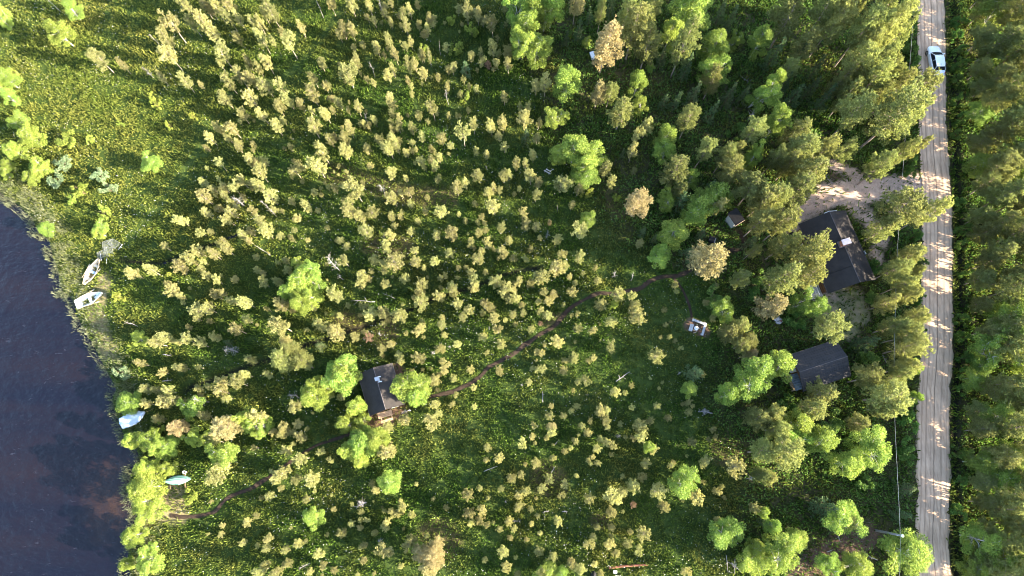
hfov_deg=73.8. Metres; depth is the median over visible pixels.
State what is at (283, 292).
birch tree
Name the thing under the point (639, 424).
bog pine
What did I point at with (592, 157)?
birch tree
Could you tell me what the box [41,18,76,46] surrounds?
birch tree
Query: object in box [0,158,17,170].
birch tree
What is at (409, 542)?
bog pine
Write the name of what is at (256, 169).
bog pine
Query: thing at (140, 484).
birch tree
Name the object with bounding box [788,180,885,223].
driveway
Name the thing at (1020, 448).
forest pine
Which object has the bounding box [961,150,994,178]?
birch tree
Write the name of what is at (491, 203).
bog pine
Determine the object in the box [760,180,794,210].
forest pine
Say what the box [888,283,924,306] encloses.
forest pine
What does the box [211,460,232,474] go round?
bog pine
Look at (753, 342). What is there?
forest pine
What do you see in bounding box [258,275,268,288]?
bog pine
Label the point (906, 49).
leafy bush
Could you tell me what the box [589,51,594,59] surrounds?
white crate
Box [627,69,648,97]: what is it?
birch tree
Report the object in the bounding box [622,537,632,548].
bog pine
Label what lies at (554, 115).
birch tree
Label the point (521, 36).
birch tree
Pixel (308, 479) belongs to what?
bog pine
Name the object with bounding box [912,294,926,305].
leafy bush
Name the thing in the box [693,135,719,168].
forest pine
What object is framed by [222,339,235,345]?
spruce tree
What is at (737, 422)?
forest undergrowth
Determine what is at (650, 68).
birch tree
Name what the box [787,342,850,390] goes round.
shed
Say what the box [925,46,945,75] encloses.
parked car
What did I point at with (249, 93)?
bog pine
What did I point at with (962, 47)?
leafy bush
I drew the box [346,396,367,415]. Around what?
birch tree
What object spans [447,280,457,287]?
bog pine
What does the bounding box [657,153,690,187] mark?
forest pine
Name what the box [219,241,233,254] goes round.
bog pine
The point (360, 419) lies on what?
birch tree
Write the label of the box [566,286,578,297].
bog pine
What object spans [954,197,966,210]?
leafy bush
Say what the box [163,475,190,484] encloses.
upturned boat
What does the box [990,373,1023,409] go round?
forest pine
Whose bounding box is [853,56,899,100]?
forest pine
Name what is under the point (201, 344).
bog pine
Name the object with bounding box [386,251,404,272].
bog pine
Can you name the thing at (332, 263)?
dead tree
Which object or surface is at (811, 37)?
forest pine
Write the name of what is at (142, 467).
birch tree
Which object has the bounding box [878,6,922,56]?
forest pine
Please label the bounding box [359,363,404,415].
lakeside cabin
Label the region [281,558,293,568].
bog pine
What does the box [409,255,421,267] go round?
bog pine
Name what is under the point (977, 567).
forest pine
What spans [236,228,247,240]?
bog pine
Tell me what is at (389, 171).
bog pine
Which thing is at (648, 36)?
forest pine
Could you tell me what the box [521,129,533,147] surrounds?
spruce tree
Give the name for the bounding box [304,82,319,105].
bog pine
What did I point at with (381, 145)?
bog pine
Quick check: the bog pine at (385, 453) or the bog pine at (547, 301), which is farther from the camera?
the bog pine at (547, 301)
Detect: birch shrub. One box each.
[54,129,75,148]
[67,195,76,205]
[70,183,88,197]
[86,134,94,144]
[97,204,111,219]
[111,292,126,301]
[149,91,155,100]
[149,98,161,109]
[149,422,165,432]
[164,120,175,130]
[182,488,197,505]
[188,112,197,119]
[419,43,428,53]
[446,14,455,25]
[448,41,463,55]
[460,90,469,103]
[464,22,478,37]
[580,186,593,198]
[612,193,621,201]
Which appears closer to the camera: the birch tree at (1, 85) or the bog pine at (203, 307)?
the bog pine at (203, 307)
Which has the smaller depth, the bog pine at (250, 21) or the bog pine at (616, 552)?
the bog pine at (616, 552)
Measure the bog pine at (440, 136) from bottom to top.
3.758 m
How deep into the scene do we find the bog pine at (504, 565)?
76.94 m
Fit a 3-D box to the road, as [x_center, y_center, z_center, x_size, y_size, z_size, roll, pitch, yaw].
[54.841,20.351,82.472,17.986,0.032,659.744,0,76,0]
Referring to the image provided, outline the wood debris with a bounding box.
[791,515,885,575]
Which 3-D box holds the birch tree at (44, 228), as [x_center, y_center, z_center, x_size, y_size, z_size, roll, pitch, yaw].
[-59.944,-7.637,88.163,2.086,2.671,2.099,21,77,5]
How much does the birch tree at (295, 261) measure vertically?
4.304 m
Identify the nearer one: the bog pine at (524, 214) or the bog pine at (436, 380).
the bog pine at (436, 380)
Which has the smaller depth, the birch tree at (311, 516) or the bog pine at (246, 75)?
the birch tree at (311, 516)
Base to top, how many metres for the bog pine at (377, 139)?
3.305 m
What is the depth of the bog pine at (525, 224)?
87.48 m
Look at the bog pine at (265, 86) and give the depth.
91.04 m
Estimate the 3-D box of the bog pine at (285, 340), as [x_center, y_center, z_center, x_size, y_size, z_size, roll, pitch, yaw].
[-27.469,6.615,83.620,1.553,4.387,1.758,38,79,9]
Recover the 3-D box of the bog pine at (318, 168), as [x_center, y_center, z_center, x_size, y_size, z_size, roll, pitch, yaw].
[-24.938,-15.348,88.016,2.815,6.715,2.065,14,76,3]
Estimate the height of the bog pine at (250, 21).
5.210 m
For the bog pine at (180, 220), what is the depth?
86.77 m
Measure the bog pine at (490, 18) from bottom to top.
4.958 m
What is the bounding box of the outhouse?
[724,208,744,227]
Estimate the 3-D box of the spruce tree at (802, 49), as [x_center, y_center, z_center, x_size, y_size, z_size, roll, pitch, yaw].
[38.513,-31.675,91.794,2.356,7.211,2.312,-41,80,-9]
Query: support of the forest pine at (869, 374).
on the ground
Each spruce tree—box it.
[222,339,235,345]
[315,341,326,353]
[460,61,472,78]
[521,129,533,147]
[560,29,569,48]
[572,19,583,44]
[582,6,592,25]
[603,0,617,21]
[634,226,646,237]
[649,234,657,245]
[653,47,666,70]
[657,94,670,114]
[669,91,683,112]
[670,52,694,82]
[671,191,690,217]
[676,247,692,265]
[681,81,701,107]
[681,364,703,382]
[691,228,705,242]
[696,179,715,192]
[700,98,719,124]
[709,0,726,29]
[717,81,737,110]
[721,4,738,35]
[733,83,750,108]
[735,236,759,259]
[756,516,772,528]
[758,37,786,74]
[779,40,809,66]
[779,70,793,95]
[779,84,805,107]
[798,76,822,105]
[801,54,826,82]
[808,496,842,521]
[810,83,838,114]
[845,149,859,163]
[847,335,884,360]
[888,506,912,523]
[891,479,916,499]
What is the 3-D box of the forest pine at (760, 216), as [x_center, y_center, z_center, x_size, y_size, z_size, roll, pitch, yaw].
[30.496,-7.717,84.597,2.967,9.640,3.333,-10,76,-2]
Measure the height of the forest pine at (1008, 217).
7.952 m
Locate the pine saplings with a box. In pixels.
[114,0,741,575]
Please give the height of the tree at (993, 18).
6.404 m
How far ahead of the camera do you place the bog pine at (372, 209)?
86.82 m
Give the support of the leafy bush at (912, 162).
on the ground
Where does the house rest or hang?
on the ground
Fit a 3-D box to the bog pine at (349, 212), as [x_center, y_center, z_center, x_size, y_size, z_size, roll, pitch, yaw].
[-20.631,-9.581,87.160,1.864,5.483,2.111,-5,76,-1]
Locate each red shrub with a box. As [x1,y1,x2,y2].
[362,332,373,342]
[484,60,491,69]
[630,500,636,508]
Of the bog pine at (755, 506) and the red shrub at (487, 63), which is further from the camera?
the red shrub at (487, 63)
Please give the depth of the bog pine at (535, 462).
79.86 m
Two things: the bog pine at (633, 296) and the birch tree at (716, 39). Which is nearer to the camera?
the bog pine at (633, 296)
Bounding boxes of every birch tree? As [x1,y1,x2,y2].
[0,3,13,30]
[0,67,22,88]
[0,82,14,97]
[0,87,20,105]
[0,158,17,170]
[0,166,13,180]
[1,141,29,159]
[5,108,30,132]
[16,121,47,147]
[21,170,40,185]
[28,155,53,177]
[36,221,54,237]
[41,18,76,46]
[60,0,84,20]
[90,227,106,238]
[92,217,109,233]
[115,390,142,415]
[117,555,138,571]
[120,524,149,549]
[121,431,145,449]
[126,471,168,503]
[130,330,148,346]
[131,489,170,526]
[132,456,159,476]
[135,544,165,575]
[137,429,168,456]
[140,150,163,172]
[143,541,158,555]
[155,433,179,460]
[159,461,178,475]
[176,395,204,421]
[180,427,200,447]
[197,431,212,447]
[204,441,239,470]
[230,410,259,424]
[241,414,274,436]
[250,428,265,439]
[277,285,293,301]
[284,264,318,295]
[287,281,324,310]
[289,292,310,315]
[290,256,303,268]
[299,259,325,292]
[300,383,329,412]
[302,506,325,531]
[305,375,335,398]
[320,353,357,396]
[327,359,362,390]
[334,413,356,433]
[336,441,365,461]
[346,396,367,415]
[346,425,379,458]
[352,454,368,468]
[353,413,371,428]
[365,427,390,449]
[376,470,402,494]
[389,370,431,403]
[404,386,426,407]
[409,539,422,554]
[501,0,530,25]
[510,24,536,62]
[511,9,540,43]
[518,0,546,21]
[524,32,553,70]
[532,558,558,575]
[537,0,561,30]
[537,0,564,22]
[544,106,569,128]
[548,144,566,165]
[552,64,581,102]
[553,564,568,575]
[558,133,590,169]
[567,161,600,188]
[575,140,607,173]
[578,210,595,228]
[581,151,594,172]
[582,36,591,46]
[610,300,618,308]
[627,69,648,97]
[632,95,648,115]
[643,440,656,453]
[646,63,655,72]
[647,241,670,268]
[652,123,676,145]
[652,136,675,164]
[655,185,675,212]
[656,218,689,251]
[660,16,684,52]
[667,0,712,35]
[667,463,700,499]
[679,198,706,225]
[680,380,697,398]
[683,168,699,189]
[683,181,729,218]
[695,28,729,63]
[696,53,732,94]
[706,515,746,550]
[710,295,734,322]
[713,382,741,406]
[723,190,734,210]
[725,29,745,52]
[728,354,775,403]
[736,547,771,575]
[741,138,765,173]
[744,75,783,113]
[744,537,765,557]
[747,23,773,60]
[755,506,769,519]
[758,531,803,575]
[760,67,786,102]
[760,102,792,139]
[762,518,781,533]
[764,349,797,383]
[779,407,814,439]
[781,527,808,551]
[786,285,831,317]
[788,424,813,446]
[803,423,840,460]
[814,551,841,575]
[821,498,868,538]
[827,449,865,479]
[838,550,874,575]
[842,424,892,472]
[876,527,934,575]
[902,390,924,406]
[954,554,996,575]
[958,521,1006,559]
[959,367,993,392]
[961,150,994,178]
[962,448,1000,475]
[964,100,996,127]
[967,331,1007,369]
[970,357,993,375]
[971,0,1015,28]
[977,400,1017,431]
[979,464,1022,491]
[981,540,1023,575]
[984,295,1023,334]
[990,438,1023,471]
[1006,340,1023,373]
[1012,168,1023,183]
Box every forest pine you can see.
[166,419,190,439]
[208,414,242,440]
[268,344,298,372]
[279,340,307,356]
[289,350,313,370]
[411,543,426,563]
[418,554,439,575]
[420,543,444,572]
[429,535,444,551]
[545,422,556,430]
[568,0,585,22]
[590,79,608,107]
[591,14,624,74]
[593,0,606,31]
[602,81,619,106]
[605,94,633,129]
[616,0,639,38]
[619,0,651,59]
[624,186,653,218]
[633,21,663,68]
[637,0,663,24]
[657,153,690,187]
[669,12,702,76]
[671,180,688,199]
[676,103,701,137]
[686,239,729,280]
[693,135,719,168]
[698,62,722,98]
[713,141,740,172]
[714,153,744,185]
[716,321,743,345]
[729,268,751,289]
[729,315,751,334]
[731,169,768,205]
[732,336,751,353]
[734,140,746,160]
[739,114,769,146]
[740,331,758,349]
[741,406,771,432]
[742,242,763,259]
[743,206,777,236]
[744,178,782,216]
[744,348,758,358]
[747,437,779,463]
[750,465,772,485]
[751,291,790,320]
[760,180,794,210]
[760,470,777,485]
[761,260,805,297]
[762,142,790,173]
[762,202,803,241]
[762,419,793,441]
[764,402,786,422]
[764,432,808,472]
[765,230,803,260]
[766,0,806,48]
[773,149,803,180]
[776,116,812,147]
[777,170,819,210]
[779,56,800,81]
[780,129,822,171]
[783,227,835,272]
[786,151,830,190]
[787,23,824,60]
[793,258,828,289]
[797,397,830,420]
[799,0,843,47]
[804,375,840,403]
[808,0,858,57]
[810,309,852,345]
[814,132,844,158]
[823,62,859,100]
[827,39,882,98]
[827,75,865,117]
[830,0,871,38]
[832,133,859,164]
[833,88,878,133]
[834,0,896,67]
[836,513,862,529]
[841,25,886,65]
[844,411,870,431]
[846,361,884,390]
[850,37,902,90]
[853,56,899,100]
[855,0,898,36]
[857,148,900,184]
[858,0,919,53]
[858,75,934,148]
[860,79,895,110]
[861,214,904,243]
[861,378,915,418]
[865,398,900,420]
[869,291,903,315]
[870,184,931,230]
[872,50,908,85]
[872,65,917,112]
[872,255,915,284]
[872,315,914,338]
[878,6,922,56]
[880,273,922,293]
[881,94,936,139]
[881,363,914,384]
[882,242,927,268]
[883,321,927,345]
[883,331,935,362]
[884,135,922,165]
[885,356,923,376]
[888,0,920,25]
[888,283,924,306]
[894,134,935,165]
[894,265,927,279]
[896,194,954,231]
[900,66,944,108]
[900,305,933,326]
[963,399,990,419]
[964,130,994,153]
[964,205,993,224]
[964,265,997,292]
[964,417,997,439]
[964,556,988,575]
[965,219,1004,245]
[966,54,994,80]
[967,0,995,25]
[967,21,996,50]
[967,171,1005,196]
[967,453,994,467]
[967,469,999,493]
[968,73,996,99]
[968,294,995,314]
[968,492,998,511]
[968,543,996,565]
[971,250,1006,271]
[971,318,1003,342]
[973,22,1023,61]
[973,372,1021,400]
[974,237,1020,265]
[975,147,1023,183]
[975,515,1000,538]
[976,526,1023,557]
[978,175,1023,209]
[978,555,1023,575]
[979,116,1020,147]
[979,208,1023,241]
[979,272,1023,305]
[980,444,1023,470]
[981,80,1021,113]
[982,60,1020,92]
[984,325,1023,366]
[985,313,1023,342]
[986,140,1023,176]
[987,0,1023,32]
[987,490,1023,520]
[988,263,1023,293]
[988,482,1023,508]
[989,217,1023,248]
[990,103,1023,145]
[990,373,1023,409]
[992,72,1023,109]
[992,411,1023,439]
[993,32,1023,70]
[993,514,1023,538]
[996,190,1023,213]
[1002,551,1023,575]
[1004,5,1023,38]
[1005,195,1023,216]
[1006,240,1023,261]
[1007,390,1023,414]
[1009,140,1023,166]
[1010,472,1023,488]
[1011,439,1023,476]
[1014,52,1023,81]
[1017,98,1023,107]
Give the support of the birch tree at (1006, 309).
on the ground
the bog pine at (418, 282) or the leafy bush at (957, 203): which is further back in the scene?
the leafy bush at (957, 203)
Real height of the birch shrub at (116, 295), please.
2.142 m
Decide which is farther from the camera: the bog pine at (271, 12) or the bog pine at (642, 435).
the bog pine at (271, 12)
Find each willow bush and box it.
[46,173,63,188]
[52,154,72,175]
[89,167,109,181]
[97,181,118,192]
[111,366,130,380]
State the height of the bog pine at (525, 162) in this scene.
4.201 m
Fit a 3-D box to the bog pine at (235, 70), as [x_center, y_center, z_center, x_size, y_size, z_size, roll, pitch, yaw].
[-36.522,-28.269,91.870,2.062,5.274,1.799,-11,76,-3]
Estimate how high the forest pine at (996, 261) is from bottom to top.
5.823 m
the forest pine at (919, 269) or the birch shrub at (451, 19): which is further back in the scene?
the birch shrub at (451, 19)
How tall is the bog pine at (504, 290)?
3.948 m
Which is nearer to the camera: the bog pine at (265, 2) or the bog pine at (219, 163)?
the bog pine at (219, 163)
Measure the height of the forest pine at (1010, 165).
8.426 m
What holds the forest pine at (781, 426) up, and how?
on the ground
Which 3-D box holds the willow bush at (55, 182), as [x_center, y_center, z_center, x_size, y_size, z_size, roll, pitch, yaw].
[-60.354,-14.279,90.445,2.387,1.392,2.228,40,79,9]
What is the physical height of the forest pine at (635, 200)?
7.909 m
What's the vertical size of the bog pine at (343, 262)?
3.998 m
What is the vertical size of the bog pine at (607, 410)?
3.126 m
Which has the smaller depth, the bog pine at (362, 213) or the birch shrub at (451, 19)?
the bog pine at (362, 213)
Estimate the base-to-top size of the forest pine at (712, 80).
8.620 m
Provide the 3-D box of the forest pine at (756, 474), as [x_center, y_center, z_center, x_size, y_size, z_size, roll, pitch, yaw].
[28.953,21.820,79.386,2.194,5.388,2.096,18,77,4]
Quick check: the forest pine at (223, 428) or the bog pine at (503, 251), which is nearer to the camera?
the forest pine at (223, 428)
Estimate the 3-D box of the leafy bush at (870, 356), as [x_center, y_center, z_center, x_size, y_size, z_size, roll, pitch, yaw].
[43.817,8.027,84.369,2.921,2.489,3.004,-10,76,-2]
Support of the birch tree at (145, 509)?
on the ground
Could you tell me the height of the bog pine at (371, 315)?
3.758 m
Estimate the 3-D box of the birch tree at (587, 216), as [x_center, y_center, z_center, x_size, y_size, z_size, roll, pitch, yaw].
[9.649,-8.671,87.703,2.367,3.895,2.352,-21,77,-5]
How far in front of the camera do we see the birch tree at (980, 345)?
81.22 m
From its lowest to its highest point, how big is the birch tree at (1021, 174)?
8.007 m
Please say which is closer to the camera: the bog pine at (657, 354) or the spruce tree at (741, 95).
the bog pine at (657, 354)
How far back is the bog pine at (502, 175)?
88.22 m
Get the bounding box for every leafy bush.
[703,283,723,309]
[725,122,745,142]
[747,283,764,301]
[748,269,767,284]
[776,393,797,410]
[782,310,806,329]
[816,407,845,431]
[851,343,880,364]
[854,472,875,490]
[865,290,878,304]
[868,259,890,274]
[894,435,914,457]
[895,410,919,434]
[898,446,915,466]
[899,154,917,171]
[901,40,919,53]
[902,167,916,178]
[904,24,917,40]
[904,228,923,241]
[906,52,921,66]
[912,257,928,270]
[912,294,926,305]
[947,444,968,458]
[949,28,963,43]
[949,58,971,73]
[949,92,963,107]
[949,128,961,140]
[949,503,967,521]
[950,16,969,28]
[951,44,968,60]
[951,73,964,88]
[951,111,967,128]
[951,475,968,486]
[952,223,973,236]
[953,313,971,327]
[953,331,974,342]
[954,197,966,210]
[954,237,968,250]
[954,383,971,396]
[955,263,974,278]
[955,350,974,362]
[956,365,971,377]
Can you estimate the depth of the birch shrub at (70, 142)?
91.14 m
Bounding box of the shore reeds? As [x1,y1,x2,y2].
[0,170,166,575]
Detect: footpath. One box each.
[170,430,359,518]
[429,230,744,398]
[673,277,692,317]
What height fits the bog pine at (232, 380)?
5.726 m
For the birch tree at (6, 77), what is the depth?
92.05 m
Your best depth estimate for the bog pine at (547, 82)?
90.26 m
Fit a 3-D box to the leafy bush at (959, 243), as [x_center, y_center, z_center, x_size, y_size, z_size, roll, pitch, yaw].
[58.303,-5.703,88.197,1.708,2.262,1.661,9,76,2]
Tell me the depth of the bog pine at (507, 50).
91.88 m
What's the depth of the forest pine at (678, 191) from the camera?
85.93 m
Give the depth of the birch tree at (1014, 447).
78.58 m
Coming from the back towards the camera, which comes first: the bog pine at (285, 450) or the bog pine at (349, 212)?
the bog pine at (349, 212)
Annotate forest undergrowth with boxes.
[547,0,1023,575]
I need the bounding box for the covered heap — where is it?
[774,316,782,323]
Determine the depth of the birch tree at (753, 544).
77.40 m
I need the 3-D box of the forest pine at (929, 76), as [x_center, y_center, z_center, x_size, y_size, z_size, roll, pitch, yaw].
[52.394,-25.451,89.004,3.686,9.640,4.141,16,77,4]
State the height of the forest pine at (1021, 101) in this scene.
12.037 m
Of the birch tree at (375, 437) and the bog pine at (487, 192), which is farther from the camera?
the bog pine at (487, 192)
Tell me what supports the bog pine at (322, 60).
on the ground
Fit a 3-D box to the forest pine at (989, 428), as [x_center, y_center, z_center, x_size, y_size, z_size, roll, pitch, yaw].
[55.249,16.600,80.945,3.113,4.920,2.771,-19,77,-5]
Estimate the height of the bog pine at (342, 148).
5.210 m
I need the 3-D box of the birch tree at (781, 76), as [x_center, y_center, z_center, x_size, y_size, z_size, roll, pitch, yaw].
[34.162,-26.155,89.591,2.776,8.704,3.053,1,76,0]
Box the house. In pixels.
[797,210,874,298]
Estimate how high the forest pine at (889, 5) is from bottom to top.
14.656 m
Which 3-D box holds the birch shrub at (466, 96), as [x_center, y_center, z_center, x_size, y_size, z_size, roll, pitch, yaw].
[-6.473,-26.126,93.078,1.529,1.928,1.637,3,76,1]
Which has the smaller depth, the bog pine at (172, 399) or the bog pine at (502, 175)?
the bog pine at (172, 399)
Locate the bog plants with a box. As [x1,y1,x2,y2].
[0,0,1023,575]
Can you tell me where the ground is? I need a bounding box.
[0,0,1023,575]
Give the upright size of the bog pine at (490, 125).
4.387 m
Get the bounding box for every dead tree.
[224,346,238,353]
[324,252,339,270]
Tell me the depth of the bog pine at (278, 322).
80.87 m
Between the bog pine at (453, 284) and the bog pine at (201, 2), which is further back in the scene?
the bog pine at (201, 2)
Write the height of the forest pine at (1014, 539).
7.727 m
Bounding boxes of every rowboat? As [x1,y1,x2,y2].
[74,292,102,308]
[83,259,99,284]
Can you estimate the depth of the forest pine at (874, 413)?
78.80 m
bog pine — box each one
[84,47,113,72]
[123,266,142,279]
[138,383,152,394]
[142,263,159,275]
[145,336,166,348]
[153,331,172,342]
[154,393,173,408]
[155,25,175,50]
[156,8,186,42]
[156,44,182,70]
[161,384,175,394]
[162,283,178,297]
[164,395,183,405]
[170,214,189,225]
[170,258,188,274]
[175,0,196,19]
[175,70,194,92]
[178,331,194,344]
[179,250,196,264]
[182,13,201,36]
[186,300,206,318]
[188,243,206,257]
[189,8,215,37]
[191,335,208,348]
[194,188,213,204]
[195,410,211,420]
[197,301,216,314]
[198,0,212,18]
[203,20,220,41]
[203,130,216,145]
[204,466,225,486]
[206,246,221,259]
[208,330,221,341]
[208,436,221,445]
[209,0,223,19]
[209,288,221,299]
[211,120,224,133]
[211,273,222,284]
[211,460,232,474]
[212,156,226,170]
[212,380,229,396]
[213,375,227,386]
[214,38,231,66]
[216,89,233,108]
[218,0,237,11]
[218,8,237,31]
[219,71,236,92]
[219,214,233,225]
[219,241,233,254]
[221,120,241,138]
[223,205,238,217]
[224,296,236,304]
[225,370,247,389]
[227,180,240,194]
[227,321,246,335]
[230,64,247,87]
[231,8,245,29]
[231,30,243,46]
[232,173,247,185]
[232,294,253,309]
[236,105,249,122]
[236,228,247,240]
[237,370,252,380]
[240,70,257,88]
[240,87,258,106]
[241,314,252,323]
[242,151,257,166]
[243,354,257,364]
[245,13,258,29]
[245,408,268,424]
[246,205,258,215]
[249,157,259,166]
[249,565,267,575]
[250,177,264,192]
[251,162,267,181]
[252,27,269,52]
[252,60,263,74]
[253,13,267,35]
[253,214,266,226]
[254,106,268,123]
[256,74,273,96]
[257,53,273,73]
[257,222,274,238]
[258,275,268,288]
[259,0,271,13]
[260,560,270,567]
[262,188,279,205]
[262,370,272,378]
[263,3,279,27]
[266,315,291,337]
[268,566,283,575]
[269,117,284,135]
[269,464,291,480]
[271,76,285,91]
[272,97,286,114]
[273,296,288,311]
[277,335,292,344]
[277,420,289,432]
[277,431,288,438]
[279,90,293,108]
[279,445,292,457]
[280,29,297,58]
[280,544,290,553]
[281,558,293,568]
[283,265,292,275]
[287,162,301,177]
[288,400,301,412]
[290,474,301,485]
[291,452,307,468]
[292,538,304,547]
[293,431,307,443]
[295,19,305,36]
[299,199,311,212]
[303,155,327,177]
[303,469,319,487]
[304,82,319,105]
[306,70,318,87]
[306,114,322,137]
[312,317,327,332]
[312,548,325,559]
[313,139,329,163]
[316,56,326,70]
[317,105,330,122]
[323,133,336,146]
[326,0,336,15]
[326,283,343,302]
[326,324,345,342]
[332,96,343,109]
[336,254,348,265]
[337,19,349,39]
[338,59,357,87]
[338,130,350,145]
[338,142,353,159]
[338,175,364,201]
[340,200,356,220]
[344,119,355,137]
[345,0,358,16]
[347,20,357,40]
[352,55,361,69]
[353,98,363,116]
[354,209,365,221]
[355,269,368,287]
[357,222,373,238]
[362,306,377,321]
[364,0,372,13]
[365,204,378,217]
[368,253,379,266]
[371,485,379,494]
[373,540,394,558]
[374,132,383,143]
[377,305,389,318]
[377,441,395,459]
[379,141,389,156]
[380,239,391,254]
[382,140,393,157]
[383,190,397,206]
[383,228,396,241]
[383,419,393,432]
[385,91,396,107]
[385,166,395,180]
[386,131,397,145]
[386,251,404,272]
[390,44,398,62]
[390,308,407,323]
[398,413,410,425]
[398,502,408,512]
[399,273,410,284]
[401,16,411,32]
[401,533,417,553]
[408,121,416,134]
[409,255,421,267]
[410,351,425,364]
[411,57,418,70]
[411,322,425,336]
[413,276,428,289]
[414,286,425,297]
[414,293,428,309]
[422,413,440,432]
[424,98,438,118]
[429,255,439,265]
[430,373,441,385]
[431,229,440,240]
[431,290,445,301]
[433,204,449,218]
[434,410,442,418]
[435,131,446,145]
[439,359,451,375]
[443,248,454,258]
[445,225,457,242]
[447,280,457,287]
[447,284,459,296]
[450,179,463,193]
[450,297,462,309]
[454,120,470,144]
[460,488,473,502]
[461,176,469,188]
[462,0,473,20]
[462,507,475,518]
[463,304,474,314]
[466,236,474,248]
[467,281,479,292]
[469,274,479,286]
[471,168,483,182]
[472,252,484,264]
[477,504,486,515]
[480,298,493,310]
[481,236,492,247]
[482,13,498,33]
[483,186,493,198]
[485,117,494,132]
[485,199,500,213]
[488,38,497,55]
[488,274,503,289]
[488,311,499,323]
[493,452,504,462]
[495,245,508,258]
[496,339,506,348]
[496,544,508,559]
[497,113,507,130]
[497,280,513,299]
[498,168,509,182]
[500,90,508,105]
[500,560,511,572]
[502,45,511,58]
[503,56,512,72]
[505,294,514,304]
[506,168,512,179]
[506,473,516,482]
[510,292,521,303]
[512,157,520,170]
[513,499,525,512]
[514,276,522,286]
[516,109,533,129]
[518,206,527,218]
[518,436,526,448]
[520,216,530,229]
[522,157,529,170]
[524,168,536,184]
[530,77,540,92]
[530,457,540,468]
[533,268,551,284]
[536,482,547,493]
[536,567,546,575]
[539,71,551,96]
[539,287,548,295]
[543,295,553,306]
[549,258,567,276]
[550,334,564,348]
[552,174,575,192]
[553,515,561,527]
[557,249,567,257]
[561,260,569,270]
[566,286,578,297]
[566,557,576,569]
[570,220,588,238]
[574,182,583,195]
[574,249,585,264]
[574,563,587,575]
[581,375,591,386]
[582,538,595,549]
[583,492,595,505]
[594,298,608,311]
[595,403,606,416]
[599,159,612,177]
[602,486,622,504]
[603,538,616,550]
[604,316,617,327]
[604,406,610,414]
[606,174,616,190]
[606,339,615,353]
[606,504,616,517]
[609,386,621,397]
[610,286,625,301]
[611,549,620,557]
[616,486,627,497]
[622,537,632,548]
[625,478,640,495]
[626,141,637,162]
[627,290,637,300]
[628,300,640,312]
[628,306,647,325]
[631,125,645,142]
[632,418,648,432]
[634,428,648,443]
[634,543,642,556]
[636,525,651,542]
[640,116,653,137]
[640,457,651,468]
[647,348,666,363]
[650,481,668,500]
[656,500,670,513]
[680,566,691,575]
[688,489,704,506]
[699,454,712,468]
[712,197,729,215]
[725,455,746,479]
[738,349,752,361]
[748,501,762,513]
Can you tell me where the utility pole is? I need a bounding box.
[875,529,903,536]
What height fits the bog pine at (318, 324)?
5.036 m
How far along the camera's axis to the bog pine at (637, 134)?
87.97 m
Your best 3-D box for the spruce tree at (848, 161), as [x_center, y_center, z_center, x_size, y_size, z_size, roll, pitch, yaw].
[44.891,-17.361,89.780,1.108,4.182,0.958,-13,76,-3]
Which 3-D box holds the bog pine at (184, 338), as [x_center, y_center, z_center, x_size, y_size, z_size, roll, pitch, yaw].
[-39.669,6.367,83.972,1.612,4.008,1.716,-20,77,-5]
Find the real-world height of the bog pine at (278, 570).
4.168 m
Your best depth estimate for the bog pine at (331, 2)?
94.21 m
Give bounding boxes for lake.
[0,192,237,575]
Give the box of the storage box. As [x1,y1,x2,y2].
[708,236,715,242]
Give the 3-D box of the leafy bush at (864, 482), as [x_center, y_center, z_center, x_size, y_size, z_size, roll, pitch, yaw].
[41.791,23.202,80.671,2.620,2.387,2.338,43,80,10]
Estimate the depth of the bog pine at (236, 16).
93.42 m
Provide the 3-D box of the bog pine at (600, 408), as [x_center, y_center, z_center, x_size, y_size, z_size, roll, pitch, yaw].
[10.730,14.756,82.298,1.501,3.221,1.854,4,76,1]
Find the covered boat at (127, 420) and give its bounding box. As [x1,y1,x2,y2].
[119,410,149,428]
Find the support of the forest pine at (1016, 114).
on the ground
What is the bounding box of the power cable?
[894,30,912,575]
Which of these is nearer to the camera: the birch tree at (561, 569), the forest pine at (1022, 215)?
the birch tree at (561, 569)
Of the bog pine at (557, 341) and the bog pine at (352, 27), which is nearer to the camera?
the bog pine at (557, 341)
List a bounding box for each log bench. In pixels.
[692,318,705,325]
[700,323,706,335]
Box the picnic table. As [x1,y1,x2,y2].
[378,409,392,422]
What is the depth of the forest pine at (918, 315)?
79.75 m
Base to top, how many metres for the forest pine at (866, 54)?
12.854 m
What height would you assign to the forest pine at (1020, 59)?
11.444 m
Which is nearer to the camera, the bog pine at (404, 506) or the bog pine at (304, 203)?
the bog pine at (404, 506)
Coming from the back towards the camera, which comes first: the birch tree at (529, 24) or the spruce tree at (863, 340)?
the birch tree at (529, 24)
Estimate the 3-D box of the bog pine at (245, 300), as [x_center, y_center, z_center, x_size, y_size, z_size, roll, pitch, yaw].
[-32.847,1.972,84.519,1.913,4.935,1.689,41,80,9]
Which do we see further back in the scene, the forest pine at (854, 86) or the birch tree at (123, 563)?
the forest pine at (854, 86)
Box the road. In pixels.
[915,0,953,575]
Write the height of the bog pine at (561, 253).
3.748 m
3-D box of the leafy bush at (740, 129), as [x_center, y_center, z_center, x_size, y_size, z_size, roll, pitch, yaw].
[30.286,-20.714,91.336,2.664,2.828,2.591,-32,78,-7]
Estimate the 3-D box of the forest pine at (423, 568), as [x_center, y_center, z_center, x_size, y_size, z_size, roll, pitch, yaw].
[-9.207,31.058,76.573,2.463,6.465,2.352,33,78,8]
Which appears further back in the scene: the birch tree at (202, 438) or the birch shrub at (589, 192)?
the birch shrub at (589, 192)
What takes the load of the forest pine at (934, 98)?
on the ground

